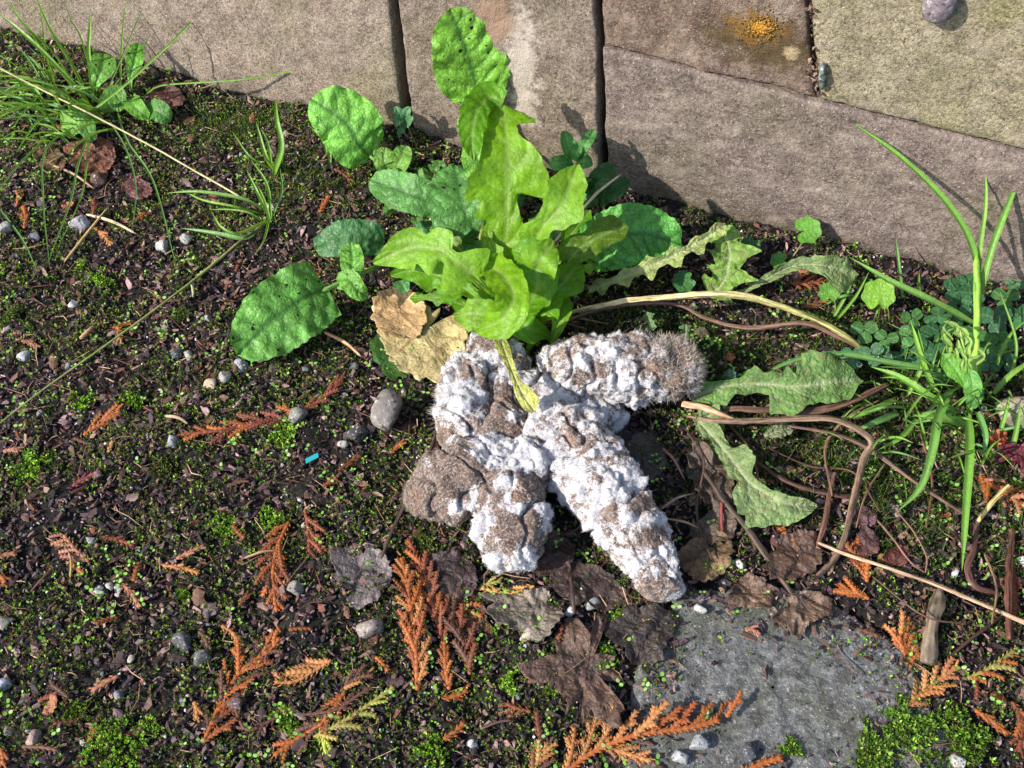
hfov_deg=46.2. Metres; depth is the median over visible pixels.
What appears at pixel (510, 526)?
dropping
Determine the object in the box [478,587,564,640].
dead leaf
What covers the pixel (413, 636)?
cedar frond
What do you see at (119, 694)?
pebble
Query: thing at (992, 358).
clover
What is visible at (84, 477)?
cedar frond
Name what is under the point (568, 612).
pebble
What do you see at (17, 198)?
cedar frond
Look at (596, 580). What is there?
dead leaf
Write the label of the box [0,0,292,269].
grass tuft
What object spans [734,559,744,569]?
pebble
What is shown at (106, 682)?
cedar frond
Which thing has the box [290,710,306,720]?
bark chip
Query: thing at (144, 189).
dead leaf
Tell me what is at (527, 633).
pebble
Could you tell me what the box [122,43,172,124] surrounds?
young plantain
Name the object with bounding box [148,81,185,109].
dead leaf
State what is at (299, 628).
cedar sprig
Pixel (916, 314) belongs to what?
clover
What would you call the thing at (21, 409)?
bark chip
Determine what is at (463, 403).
dropping
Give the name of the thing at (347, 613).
bark chip
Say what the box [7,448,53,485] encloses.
moss cushion
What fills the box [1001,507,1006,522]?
bark chip
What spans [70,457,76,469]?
cedar sprig
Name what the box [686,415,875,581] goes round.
stalk
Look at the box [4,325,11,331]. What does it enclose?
pebble
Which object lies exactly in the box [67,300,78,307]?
pebble
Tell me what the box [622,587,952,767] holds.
paving slab
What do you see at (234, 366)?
bark chip
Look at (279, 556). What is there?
cedar frond
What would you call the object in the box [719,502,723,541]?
twig
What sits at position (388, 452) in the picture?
grit
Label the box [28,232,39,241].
pebble
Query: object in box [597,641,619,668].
moss cushion
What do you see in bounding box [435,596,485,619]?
cedar frond
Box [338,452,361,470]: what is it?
cedar frond
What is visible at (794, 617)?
dead leaf
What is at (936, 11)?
stone
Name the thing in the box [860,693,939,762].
moss cushion
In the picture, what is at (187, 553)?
cedar frond
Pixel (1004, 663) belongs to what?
cedar frond
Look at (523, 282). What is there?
dandelion
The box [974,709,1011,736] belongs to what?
cedar frond
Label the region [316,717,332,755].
cedar frond
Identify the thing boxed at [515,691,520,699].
pebble
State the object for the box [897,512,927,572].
twig
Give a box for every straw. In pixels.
[0,68,239,195]
[30,570,50,591]
[53,165,93,188]
[64,206,108,261]
[68,552,72,577]
[80,326,94,339]
[86,214,135,233]
[165,415,187,423]
[244,549,273,558]
[324,332,361,356]
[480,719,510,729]
[543,322,587,329]
[554,174,620,241]
[569,316,606,323]
[661,492,695,508]
[662,448,684,479]
[667,518,698,527]
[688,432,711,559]
[727,424,758,491]
[768,448,879,511]
[823,400,879,495]
[856,448,895,527]
[872,576,966,623]
[920,432,933,527]
[984,552,997,623]
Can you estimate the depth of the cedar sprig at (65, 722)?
0.48 m
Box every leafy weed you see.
[382,160,444,225]
[392,193,595,292]
[393,106,417,145]
[549,129,596,170]
[585,162,629,212]
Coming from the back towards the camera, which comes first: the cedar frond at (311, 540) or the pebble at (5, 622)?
the cedar frond at (311, 540)
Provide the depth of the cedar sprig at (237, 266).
0.65 m
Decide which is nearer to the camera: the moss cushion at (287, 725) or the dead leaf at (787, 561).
the moss cushion at (287, 725)
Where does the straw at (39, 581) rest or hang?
on the ground at (298, 490)
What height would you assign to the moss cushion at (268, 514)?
0.006 m
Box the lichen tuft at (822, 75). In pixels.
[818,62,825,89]
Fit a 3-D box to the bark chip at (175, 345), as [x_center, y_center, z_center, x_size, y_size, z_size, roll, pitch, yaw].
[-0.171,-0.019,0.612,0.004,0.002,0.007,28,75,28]
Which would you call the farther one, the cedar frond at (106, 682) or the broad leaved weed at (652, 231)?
the broad leaved weed at (652, 231)
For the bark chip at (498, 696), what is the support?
on the ground at (298, 490)
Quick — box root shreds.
[0,27,1023,767]
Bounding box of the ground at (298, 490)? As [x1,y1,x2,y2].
[0,28,1023,767]
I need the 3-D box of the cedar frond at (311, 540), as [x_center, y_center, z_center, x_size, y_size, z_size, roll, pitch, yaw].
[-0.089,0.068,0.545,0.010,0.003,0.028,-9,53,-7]
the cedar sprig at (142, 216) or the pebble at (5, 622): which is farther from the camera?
the cedar sprig at (142, 216)
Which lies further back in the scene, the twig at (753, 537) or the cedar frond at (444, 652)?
the twig at (753, 537)
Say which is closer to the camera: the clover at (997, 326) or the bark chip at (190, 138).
the clover at (997, 326)
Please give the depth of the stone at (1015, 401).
0.58 m
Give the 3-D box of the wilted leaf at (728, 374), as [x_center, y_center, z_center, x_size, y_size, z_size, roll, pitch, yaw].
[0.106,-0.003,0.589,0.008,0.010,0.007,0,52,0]
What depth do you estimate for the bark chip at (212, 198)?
0.68 m
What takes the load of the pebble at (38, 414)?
on the ground at (298, 490)
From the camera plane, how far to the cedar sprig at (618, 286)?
0.64 m
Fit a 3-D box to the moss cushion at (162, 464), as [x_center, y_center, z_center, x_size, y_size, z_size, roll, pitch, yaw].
[-0.164,0.041,0.566,0.014,0.006,0.015,10,53,8]
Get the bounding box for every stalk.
[543,291,861,347]
[567,301,855,347]
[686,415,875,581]
[720,383,888,414]
[756,460,881,500]
[788,425,961,513]
[816,472,836,547]
[964,524,999,594]
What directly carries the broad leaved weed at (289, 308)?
on the ground at (298, 490)
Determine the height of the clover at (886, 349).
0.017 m
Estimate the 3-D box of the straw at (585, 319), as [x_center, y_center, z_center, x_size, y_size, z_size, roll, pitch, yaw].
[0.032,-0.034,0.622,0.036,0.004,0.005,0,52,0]
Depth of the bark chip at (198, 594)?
0.52 m
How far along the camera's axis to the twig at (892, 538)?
0.53 m
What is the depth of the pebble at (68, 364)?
0.60 m
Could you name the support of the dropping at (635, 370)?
on the ground at (298, 490)
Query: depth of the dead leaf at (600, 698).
0.50 m
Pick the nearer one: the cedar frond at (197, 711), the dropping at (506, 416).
the cedar frond at (197, 711)
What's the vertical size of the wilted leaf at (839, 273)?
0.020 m
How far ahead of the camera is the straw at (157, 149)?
0.69 m
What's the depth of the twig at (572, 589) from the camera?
0.52 m
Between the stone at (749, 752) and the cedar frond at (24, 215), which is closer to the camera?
the stone at (749, 752)
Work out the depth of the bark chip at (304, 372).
0.60 m
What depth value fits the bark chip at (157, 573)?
0.53 m
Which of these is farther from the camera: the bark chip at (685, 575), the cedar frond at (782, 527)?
the cedar frond at (782, 527)
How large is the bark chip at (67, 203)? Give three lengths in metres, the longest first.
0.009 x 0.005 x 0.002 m
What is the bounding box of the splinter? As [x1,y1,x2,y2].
[681,401,732,417]
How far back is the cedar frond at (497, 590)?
0.53 m
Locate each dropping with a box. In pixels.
[399,431,552,527]
[426,350,491,446]
[466,331,597,409]
[468,467,553,574]
[475,370,529,438]
[521,393,686,602]
[536,323,708,410]
[593,397,630,433]
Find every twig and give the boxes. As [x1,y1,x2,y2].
[380,428,436,559]
[569,577,575,613]
[704,472,800,607]
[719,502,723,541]
[873,516,924,572]
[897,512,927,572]
[947,616,1001,658]
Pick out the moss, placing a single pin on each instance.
(364, 534)
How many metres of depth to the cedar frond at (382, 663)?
0.50 m
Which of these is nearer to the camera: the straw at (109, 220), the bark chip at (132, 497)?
the bark chip at (132, 497)
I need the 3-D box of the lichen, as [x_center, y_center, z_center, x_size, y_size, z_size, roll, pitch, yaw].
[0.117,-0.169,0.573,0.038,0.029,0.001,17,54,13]
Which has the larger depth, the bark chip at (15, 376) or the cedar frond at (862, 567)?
the bark chip at (15, 376)
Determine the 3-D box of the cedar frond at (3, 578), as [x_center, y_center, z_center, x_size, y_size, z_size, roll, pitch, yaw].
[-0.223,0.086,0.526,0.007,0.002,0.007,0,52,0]
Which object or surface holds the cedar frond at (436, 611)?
on the ground at (298, 490)
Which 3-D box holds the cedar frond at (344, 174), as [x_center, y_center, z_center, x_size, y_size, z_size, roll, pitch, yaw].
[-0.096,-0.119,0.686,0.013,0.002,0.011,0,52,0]
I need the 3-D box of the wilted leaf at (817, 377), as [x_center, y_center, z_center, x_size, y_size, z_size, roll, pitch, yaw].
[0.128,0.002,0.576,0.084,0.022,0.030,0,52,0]
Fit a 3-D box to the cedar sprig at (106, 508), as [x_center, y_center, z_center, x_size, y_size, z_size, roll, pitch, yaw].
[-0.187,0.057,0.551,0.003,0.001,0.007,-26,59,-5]
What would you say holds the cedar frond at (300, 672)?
on the ground at (298, 490)
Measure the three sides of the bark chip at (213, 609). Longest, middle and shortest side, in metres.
0.009 x 0.009 x 0.002 m
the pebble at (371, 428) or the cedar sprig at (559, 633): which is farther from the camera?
the pebble at (371, 428)
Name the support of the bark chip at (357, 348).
on the ground at (298, 490)
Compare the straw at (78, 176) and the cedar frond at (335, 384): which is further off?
the straw at (78, 176)
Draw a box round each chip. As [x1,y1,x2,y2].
[9,372,17,382]
[16,407,32,412]
[42,695,56,714]
[48,353,58,369]
[48,681,69,699]
[53,164,65,172]
[61,201,74,207]
[86,648,95,652]
[87,508,96,517]
[90,527,97,533]
[107,330,115,336]
[107,439,112,452]
[108,523,116,528]
[110,651,124,668]
[113,708,125,721]
[116,419,125,425]
[124,493,138,501]
[126,727,144,736]
[152,568,168,575]
[161,303,172,314]
[163,396,172,403]
[164,387,177,394]
[168,653,186,662]
[171,341,180,349]
[180,178,192,186]
[182,411,186,419]
[183,116,195,123]
[188,134,193,142]
[192,587,204,607]
[199,602,217,617]
[208,194,218,201]
[215,195,227,202]
[219,395,229,400]
[232,364,237,372]
[249,112,255,122]
[257,705,265,721]
[270,145,277,156]
[276,585,284,598]
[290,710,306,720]
[301,363,309,374]
[310,353,317,362]
[322,748,337,761]
[324,369,331,375]
[332,749,347,756]
[336,575,346,584]
[343,604,350,618]
[354,346,364,351]
[364,257,371,262]
[385,676,404,687]
[440,699,451,711]
[494,693,502,701]
[678,569,695,579]
[694,327,708,337]
[725,351,735,360]
[781,232,789,239]
[785,252,793,261]
[786,465,802,473]
[793,467,802,478]
[798,270,812,274]
[820,584,826,594]
[828,470,838,477]
[867,606,875,613]
[878,554,884,562]
[880,389,891,395]
[940,297,948,303]
[985,544,995,557]
[996,629,1005,636]
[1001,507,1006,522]
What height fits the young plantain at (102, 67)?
0.022 m
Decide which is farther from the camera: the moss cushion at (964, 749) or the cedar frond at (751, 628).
the cedar frond at (751, 628)
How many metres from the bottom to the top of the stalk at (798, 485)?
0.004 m
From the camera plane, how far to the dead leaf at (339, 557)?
0.53 m
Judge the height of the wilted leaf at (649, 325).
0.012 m
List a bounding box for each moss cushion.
[0,303,38,322]
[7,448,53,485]
[62,698,94,721]
[64,391,97,424]
[72,255,87,277]
[78,713,151,767]
[84,266,117,290]
[115,384,150,410]
[139,714,165,740]
[148,454,182,484]
[162,306,191,327]
[170,587,195,607]
[205,510,237,545]
[256,503,290,537]
[260,420,306,462]
[268,703,300,738]
[411,526,436,556]
[412,732,454,767]
[496,661,520,695]
[542,682,559,700]
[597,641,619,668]
[608,607,620,620]
[777,734,803,756]
[851,723,904,767]
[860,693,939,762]
[921,699,1003,767]
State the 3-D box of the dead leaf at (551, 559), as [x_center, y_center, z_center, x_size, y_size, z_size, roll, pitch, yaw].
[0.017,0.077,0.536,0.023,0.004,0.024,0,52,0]
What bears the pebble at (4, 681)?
on the ground at (298, 490)
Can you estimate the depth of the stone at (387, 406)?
0.57 m
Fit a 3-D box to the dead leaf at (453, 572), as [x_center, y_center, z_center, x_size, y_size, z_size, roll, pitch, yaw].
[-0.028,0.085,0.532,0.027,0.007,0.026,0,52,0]
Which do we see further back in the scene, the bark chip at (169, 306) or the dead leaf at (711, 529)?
the bark chip at (169, 306)
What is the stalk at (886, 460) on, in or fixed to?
on the ground at (298, 490)
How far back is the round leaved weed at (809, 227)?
0.64 m
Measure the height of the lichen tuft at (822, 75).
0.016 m
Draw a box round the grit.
[0,38,1023,767]
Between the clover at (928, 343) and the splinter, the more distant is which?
the clover at (928, 343)
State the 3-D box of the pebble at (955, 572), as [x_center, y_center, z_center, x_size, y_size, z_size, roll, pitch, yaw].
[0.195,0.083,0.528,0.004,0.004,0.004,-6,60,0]
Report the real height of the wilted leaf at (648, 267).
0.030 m
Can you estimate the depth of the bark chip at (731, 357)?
0.61 m
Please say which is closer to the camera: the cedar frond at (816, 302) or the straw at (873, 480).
the straw at (873, 480)
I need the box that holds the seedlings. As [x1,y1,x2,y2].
[0,36,1023,767]
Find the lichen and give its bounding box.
[719,0,799,54]
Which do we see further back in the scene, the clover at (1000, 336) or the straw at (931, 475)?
the clover at (1000, 336)
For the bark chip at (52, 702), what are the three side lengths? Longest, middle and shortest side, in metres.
0.009 x 0.006 x 0.002 m
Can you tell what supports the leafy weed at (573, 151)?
on the ground at (298, 490)
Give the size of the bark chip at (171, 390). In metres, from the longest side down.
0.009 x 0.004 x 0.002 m
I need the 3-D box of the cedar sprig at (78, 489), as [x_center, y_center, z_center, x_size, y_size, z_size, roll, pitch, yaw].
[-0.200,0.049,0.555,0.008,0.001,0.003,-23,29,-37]
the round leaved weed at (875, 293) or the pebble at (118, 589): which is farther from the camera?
the round leaved weed at (875, 293)
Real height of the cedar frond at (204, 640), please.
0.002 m
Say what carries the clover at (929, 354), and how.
on the ground at (298, 490)
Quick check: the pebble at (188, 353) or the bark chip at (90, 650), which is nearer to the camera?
the bark chip at (90, 650)
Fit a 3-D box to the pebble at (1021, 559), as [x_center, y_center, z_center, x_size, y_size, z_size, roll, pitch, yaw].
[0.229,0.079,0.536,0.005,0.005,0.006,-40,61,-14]
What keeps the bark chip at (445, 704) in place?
on the ground at (298, 490)
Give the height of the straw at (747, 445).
0.014 m
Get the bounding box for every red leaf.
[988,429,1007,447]
[995,443,1023,473]
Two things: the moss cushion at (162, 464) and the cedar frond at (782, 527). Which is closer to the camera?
the cedar frond at (782, 527)
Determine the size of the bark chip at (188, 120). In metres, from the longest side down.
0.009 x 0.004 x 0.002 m
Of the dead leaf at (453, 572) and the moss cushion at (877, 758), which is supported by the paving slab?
the moss cushion at (877, 758)
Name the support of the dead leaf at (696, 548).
on the ground at (298, 490)
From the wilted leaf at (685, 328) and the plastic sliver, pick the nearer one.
the plastic sliver
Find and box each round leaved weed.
[672,270,695,291]
[742,236,760,259]
[770,252,786,267]
[788,216,821,261]
[818,282,839,309]
[861,279,895,321]
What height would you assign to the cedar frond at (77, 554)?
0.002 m
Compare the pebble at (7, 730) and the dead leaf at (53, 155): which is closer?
the pebble at (7, 730)
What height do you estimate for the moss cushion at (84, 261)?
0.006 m
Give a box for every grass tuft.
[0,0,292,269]
[0,99,331,423]
[766,124,1023,573]
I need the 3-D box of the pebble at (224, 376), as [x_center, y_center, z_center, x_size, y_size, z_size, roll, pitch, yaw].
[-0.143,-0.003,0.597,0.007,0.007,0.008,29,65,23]
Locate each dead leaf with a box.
[33,145,66,170]
[63,138,115,174]
[120,176,152,199]
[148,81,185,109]
[329,544,392,609]
[421,548,477,598]
[441,583,493,632]
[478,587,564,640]
[517,612,624,728]
[533,530,575,576]
[550,559,629,610]
[602,602,679,667]
[614,426,633,447]
[627,430,667,479]
[677,530,734,582]
[686,439,735,512]
[689,509,737,544]
[727,572,780,608]
[763,529,822,581]
[771,590,832,638]
[852,506,876,526]
[854,525,879,555]
[882,544,910,565]
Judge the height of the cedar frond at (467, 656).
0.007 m
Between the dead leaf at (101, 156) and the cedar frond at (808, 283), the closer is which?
the cedar frond at (808, 283)
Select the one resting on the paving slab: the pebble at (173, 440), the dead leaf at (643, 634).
the dead leaf at (643, 634)
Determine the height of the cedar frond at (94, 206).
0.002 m
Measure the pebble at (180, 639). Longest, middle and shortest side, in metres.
0.011 x 0.008 x 0.008 m
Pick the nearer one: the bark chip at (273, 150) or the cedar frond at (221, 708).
the cedar frond at (221, 708)
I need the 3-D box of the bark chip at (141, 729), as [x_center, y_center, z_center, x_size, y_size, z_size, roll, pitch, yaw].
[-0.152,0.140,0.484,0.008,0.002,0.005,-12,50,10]
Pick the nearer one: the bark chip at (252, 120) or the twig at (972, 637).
the twig at (972, 637)
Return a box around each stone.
[193,649,211,666]
[344,425,367,442]
[356,618,382,638]
[370,388,402,431]
[671,749,688,764]
[689,734,709,749]
[742,742,757,762]
[922,0,957,23]
[950,753,965,767]
[994,396,1023,428]
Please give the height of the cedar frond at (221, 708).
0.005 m
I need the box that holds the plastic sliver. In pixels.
[305,453,318,463]
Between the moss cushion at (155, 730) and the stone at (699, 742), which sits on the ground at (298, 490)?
the moss cushion at (155, 730)
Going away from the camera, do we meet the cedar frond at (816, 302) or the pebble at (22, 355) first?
the pebble at (22, 355)
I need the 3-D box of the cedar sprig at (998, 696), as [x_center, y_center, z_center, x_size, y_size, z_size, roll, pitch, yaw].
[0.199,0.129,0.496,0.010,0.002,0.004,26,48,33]
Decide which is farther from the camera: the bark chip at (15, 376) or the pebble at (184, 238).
the pebble at (184, 238)
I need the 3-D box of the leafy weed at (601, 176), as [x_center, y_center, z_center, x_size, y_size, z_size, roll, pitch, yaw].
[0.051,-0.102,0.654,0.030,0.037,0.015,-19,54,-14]
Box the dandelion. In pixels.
[372,80,627,412]
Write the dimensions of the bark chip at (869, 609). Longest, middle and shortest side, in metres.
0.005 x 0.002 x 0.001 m
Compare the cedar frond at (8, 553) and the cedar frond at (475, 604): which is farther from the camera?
the cedar frond at (8, 553)
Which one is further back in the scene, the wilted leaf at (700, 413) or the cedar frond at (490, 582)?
the wilted leaf at (700, 413)
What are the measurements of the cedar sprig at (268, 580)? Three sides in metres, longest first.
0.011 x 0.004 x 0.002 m
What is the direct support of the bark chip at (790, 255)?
on the ground at (298, 490)
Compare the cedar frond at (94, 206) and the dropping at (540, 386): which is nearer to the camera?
the dropping at (540, 386)
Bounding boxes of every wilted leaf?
[587,222,726,295]
[638,312,656,331]
[679,324,691,337]
[690,350,863,415]
[693,416,817,528]
[694,404,724,430]
[702,225,761,302]
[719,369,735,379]
[741,254,858,293]
[763,422,792,438]
[941,320,984,415]
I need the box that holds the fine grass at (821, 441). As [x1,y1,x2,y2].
[151,97,1023,576]
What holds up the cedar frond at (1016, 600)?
on the ground at (298, 490)
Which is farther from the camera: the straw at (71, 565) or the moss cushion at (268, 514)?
the moss cushion at (268, 514)
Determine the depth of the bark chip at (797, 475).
0.56 m
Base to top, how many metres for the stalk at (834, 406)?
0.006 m
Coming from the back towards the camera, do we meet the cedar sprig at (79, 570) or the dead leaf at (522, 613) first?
the cedar sprig at (79, 570)
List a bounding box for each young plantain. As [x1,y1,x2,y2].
[60,52,126,141]
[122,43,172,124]
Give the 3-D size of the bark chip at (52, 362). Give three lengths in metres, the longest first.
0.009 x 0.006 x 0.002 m
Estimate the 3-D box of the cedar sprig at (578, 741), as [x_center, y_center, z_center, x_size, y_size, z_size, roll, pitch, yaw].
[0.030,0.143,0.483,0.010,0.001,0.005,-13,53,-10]
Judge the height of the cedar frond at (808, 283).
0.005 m
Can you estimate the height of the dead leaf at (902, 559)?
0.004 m
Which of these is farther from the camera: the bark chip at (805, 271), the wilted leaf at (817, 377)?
the bark chip at (805, 271)
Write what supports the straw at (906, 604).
on the ground at (298, 490)
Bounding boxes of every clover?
[840,342,883,372]
[850,321,878,346]
[873,345,892,369]
[874,325,913,352]
[891,345,935,370]
[900,308,922,327]
[909,322,952,345]
[922,340,946,363]
[923,302,971,326]
[932,364,959,390]
[943,277,972,304]
[957,273,972,290]
[961,294,984,312]
[963,325,988,343]
[979,331,1018,353]
[981,304,1023,334]
[982,352,1015,380]
[991,288,1020,306]
[1003,279,1023,300]
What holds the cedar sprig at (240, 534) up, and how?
on the ground at (298, 490)
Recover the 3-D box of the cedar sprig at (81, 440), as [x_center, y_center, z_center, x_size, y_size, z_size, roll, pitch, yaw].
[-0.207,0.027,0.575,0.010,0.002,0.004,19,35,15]
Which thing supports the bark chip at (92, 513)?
on the ground at (298, 490)
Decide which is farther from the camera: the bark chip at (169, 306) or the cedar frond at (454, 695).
the bark chip at (169, 306)
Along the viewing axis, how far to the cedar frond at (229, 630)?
0.52 m
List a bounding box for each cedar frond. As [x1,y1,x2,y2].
[0,549,20,558]
[0,574,11,587]
[0,747,8,767]
[3,446,24,452]
[14,190,23,205]
[16,338,40,348]
[20,205,28,228]
[22,742,58,753]
[38,691,59,702]
[48,533,89,564]
[63,200,75,212]
[72,468,98,486]
[83,402,123,435]
[88,675,118,695]
[89,196,98,214]
[92,227,113,246]
[103,534,135,547]
[112,320,135,328]
[115,326,123,343]
[121,583,142,609]
[151,309,171,318]
[162,562,200,575]
[176,403,290,445]
[176,542,205,559]
[192,701,203,722]
[198,630,210,648]
[201,625,284,743]
[221,624,240,641]
[227,477,248,487]
[231,708,276,735]
[238,590,253,605]
[254,521,291,612]
[270,656,331,686]
[270,692,345,763]
[302,509,328,557]
[302,683,374,718]
[303,372,346,410]
[312,685,395,740]
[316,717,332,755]
[318,195,331,212]
[322,472,340,487]
[334,168,354,182]
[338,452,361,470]
[340,663,375,692]
[375,656,389,673]
[389,438,406,453]
[392,551,432,690]
[402,532,449,644]
[434,595,479,674]
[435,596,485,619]
[436,640,452,689]
[442,683,470,701]
[442,720,467,740]
[476,584,534,594]
[480,576,503,586]
[498,700,530,719]
[528,736,558,767]
[562,690,743,767]
[602,743,655,766]
[745,624,760,636]
[745,753,784,767]
[773,525,799,545]
[791,273,826,291]
[803,297,830,309]
[832,577,869,599]
[839,537,871,581]
[857,627,881,640]
[881,610,920,668]
[907,655,960,707]
[967,644,1020,683]
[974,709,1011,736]
[978,475,1023,516]
[1004,562,1022,632]
[1008,701,1023,757]
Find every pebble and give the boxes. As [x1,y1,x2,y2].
[0,221,12,233]
[0,616,13,629]
[0,677,11,690]
[3,725,15,735]
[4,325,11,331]
[16,350,30,361]
[25,729,42,744]
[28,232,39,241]
[36,409,43,416]
[65,361,71,368]
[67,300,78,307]
[68,214,90,230]
[79,739,88,746]
[86,537,95,545]
[90,172,106,185]
[94,585,104,596]
[104,582,113,590]
[113,583,121,593]
[113,689,124,700]
[127,654,134,663]
[155,239,168,252]
[167,434,179,447]
[171,347,182,359]
[171,630,191,653]
[179,233,194,243]
[184,350,194,360]
[203,315,211,321]
[203,378,215,389]
[217,371,231,383]
[234,358,247,372]
[283,130,290,136]
[286,580,303,595]
[288,407,307,425]
[302,366,309,372]
[337,440,347,447]
[349,362,358,370]
[367,425,375,431]
[466,739,477,748]
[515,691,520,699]
[520,627,534,641]
[564,606,572,616]
[584,597,599,609]
[694,603,706,613]
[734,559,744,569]
[951,569,958,577]
[1017,556,1023,566]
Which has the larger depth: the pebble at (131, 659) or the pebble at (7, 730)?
the pebble at (131, 659)
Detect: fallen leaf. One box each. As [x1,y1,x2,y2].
[370,286,426,337]
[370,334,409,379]
[372,296,468,382]
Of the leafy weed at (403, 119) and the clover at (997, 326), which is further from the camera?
the leafy weed at (403, 119)
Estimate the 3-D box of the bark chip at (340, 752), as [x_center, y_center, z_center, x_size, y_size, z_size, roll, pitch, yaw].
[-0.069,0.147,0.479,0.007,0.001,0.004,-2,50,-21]
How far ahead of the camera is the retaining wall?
0.62 m
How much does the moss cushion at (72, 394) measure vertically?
0.007 m
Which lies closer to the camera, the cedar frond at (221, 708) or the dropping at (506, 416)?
the cedar frond at (221, 708)
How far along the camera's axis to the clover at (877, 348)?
0.60 m
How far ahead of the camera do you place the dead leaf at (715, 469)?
0.56 m
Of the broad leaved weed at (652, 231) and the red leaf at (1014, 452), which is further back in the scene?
the broad leaved weed at (652, 231)
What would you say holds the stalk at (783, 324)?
on the ground at (298, 490)
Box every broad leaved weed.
[229,218,384,360]
[308,85,411,171]
[369,7,509,247]
[579,202,682,271]
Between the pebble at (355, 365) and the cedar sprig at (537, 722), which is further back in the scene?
the pebble at (355, 365)
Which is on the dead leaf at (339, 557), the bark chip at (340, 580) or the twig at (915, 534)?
the bark chip at (340, 580)
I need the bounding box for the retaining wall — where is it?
[0,0,1023,284]
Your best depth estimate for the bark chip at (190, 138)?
0.71 m
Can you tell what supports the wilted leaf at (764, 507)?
on the ground at (298, 490)
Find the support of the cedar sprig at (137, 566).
on the ground at (298, 490)
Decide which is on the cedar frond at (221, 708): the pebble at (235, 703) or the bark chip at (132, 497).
the pebble at (235, 703)
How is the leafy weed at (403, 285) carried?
on the ground at (298, 490)
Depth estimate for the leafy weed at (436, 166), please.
0.67 m
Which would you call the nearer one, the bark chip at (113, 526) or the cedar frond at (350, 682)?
the cedar frond at (350, 682)
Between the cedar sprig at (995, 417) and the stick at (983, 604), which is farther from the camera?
the cedar sprig at (995, 417)
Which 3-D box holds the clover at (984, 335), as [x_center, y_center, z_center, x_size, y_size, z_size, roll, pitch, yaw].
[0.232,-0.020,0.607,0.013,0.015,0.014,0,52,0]
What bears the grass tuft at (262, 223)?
on the ground at (298, 490)
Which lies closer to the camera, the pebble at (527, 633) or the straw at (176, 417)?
the pebble at (527, 633)
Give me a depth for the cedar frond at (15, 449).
0.57 m
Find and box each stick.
[818,542,1023,624]
[920,588,945,665]
[977,484,1010,521]
[1004,528,1015,639]
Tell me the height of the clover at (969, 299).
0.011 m
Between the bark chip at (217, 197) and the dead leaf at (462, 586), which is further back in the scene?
the bark chip at (217, 197)
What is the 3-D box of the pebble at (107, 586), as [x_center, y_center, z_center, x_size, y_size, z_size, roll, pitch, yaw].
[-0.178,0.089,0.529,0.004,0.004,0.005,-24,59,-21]
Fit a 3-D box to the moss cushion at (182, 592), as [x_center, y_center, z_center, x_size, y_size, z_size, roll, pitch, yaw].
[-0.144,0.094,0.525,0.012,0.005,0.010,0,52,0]
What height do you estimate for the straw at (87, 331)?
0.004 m
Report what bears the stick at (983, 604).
on the ground at (298, 490)
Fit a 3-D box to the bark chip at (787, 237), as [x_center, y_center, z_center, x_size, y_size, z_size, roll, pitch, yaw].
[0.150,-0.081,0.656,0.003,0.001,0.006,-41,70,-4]
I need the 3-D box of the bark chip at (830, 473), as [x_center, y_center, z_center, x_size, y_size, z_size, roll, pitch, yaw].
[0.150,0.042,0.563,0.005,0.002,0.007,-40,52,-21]
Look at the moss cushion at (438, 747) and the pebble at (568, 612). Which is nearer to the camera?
the moss cushion at (438, 747)
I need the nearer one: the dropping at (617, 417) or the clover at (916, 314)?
the dropping at (617, 417)
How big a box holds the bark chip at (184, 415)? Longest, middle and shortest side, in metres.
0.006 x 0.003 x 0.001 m
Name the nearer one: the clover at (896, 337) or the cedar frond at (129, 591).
the cedar frond at (129, 591)
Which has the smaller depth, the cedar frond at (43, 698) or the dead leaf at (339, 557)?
the cedar frond at (43, 698)
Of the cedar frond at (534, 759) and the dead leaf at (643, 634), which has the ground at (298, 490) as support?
the cedar frond at (534, 759)
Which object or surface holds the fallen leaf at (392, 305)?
on the fallen leaf at (435, 346)
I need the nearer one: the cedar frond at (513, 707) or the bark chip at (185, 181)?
the cedar frond at (513, 707)
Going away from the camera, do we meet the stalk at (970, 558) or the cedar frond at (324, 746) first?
the cedar frond at (324, 746)
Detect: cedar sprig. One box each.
[1,708,17,714]
[52,717,77,726]
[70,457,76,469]
[71,486,85,493]
[72,436,88,444]
[73,561,84,575]
[84,446,91,459]
[86,724,98,741]
[94,616,118,625]
[102,501,107,512]
[131,561,141,581]
[135,212,151,220]
[166,585,173,598]
[182,334,189,346]
[230,523,245,538]
[234,259,241,270]
[259,446,269,455]
[265,570,271,588]
[289,626,312,631]
[400,456,406,468]
[533,710,543,736]
[556,624,564,641]
[574,734,595,744]
[613,282,632,289]
[933,513,949,519]
[973,681,980,700]
[976,543,982,553]
[986,411,999,423]
[990,692,1005,700]
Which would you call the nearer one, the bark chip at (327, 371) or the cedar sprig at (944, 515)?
the cedar sprig at (944, 515)
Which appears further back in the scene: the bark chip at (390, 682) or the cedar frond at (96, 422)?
the cedar frond at (96, 422)
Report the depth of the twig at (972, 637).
0.51 m
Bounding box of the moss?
[0,26,1023,767]
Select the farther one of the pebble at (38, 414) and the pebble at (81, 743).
the pebble at (38, 414)
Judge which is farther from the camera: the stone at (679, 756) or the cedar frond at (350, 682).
the cedar frond at (350, 682)
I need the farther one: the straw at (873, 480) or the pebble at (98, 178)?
the pebble at (98, 178)

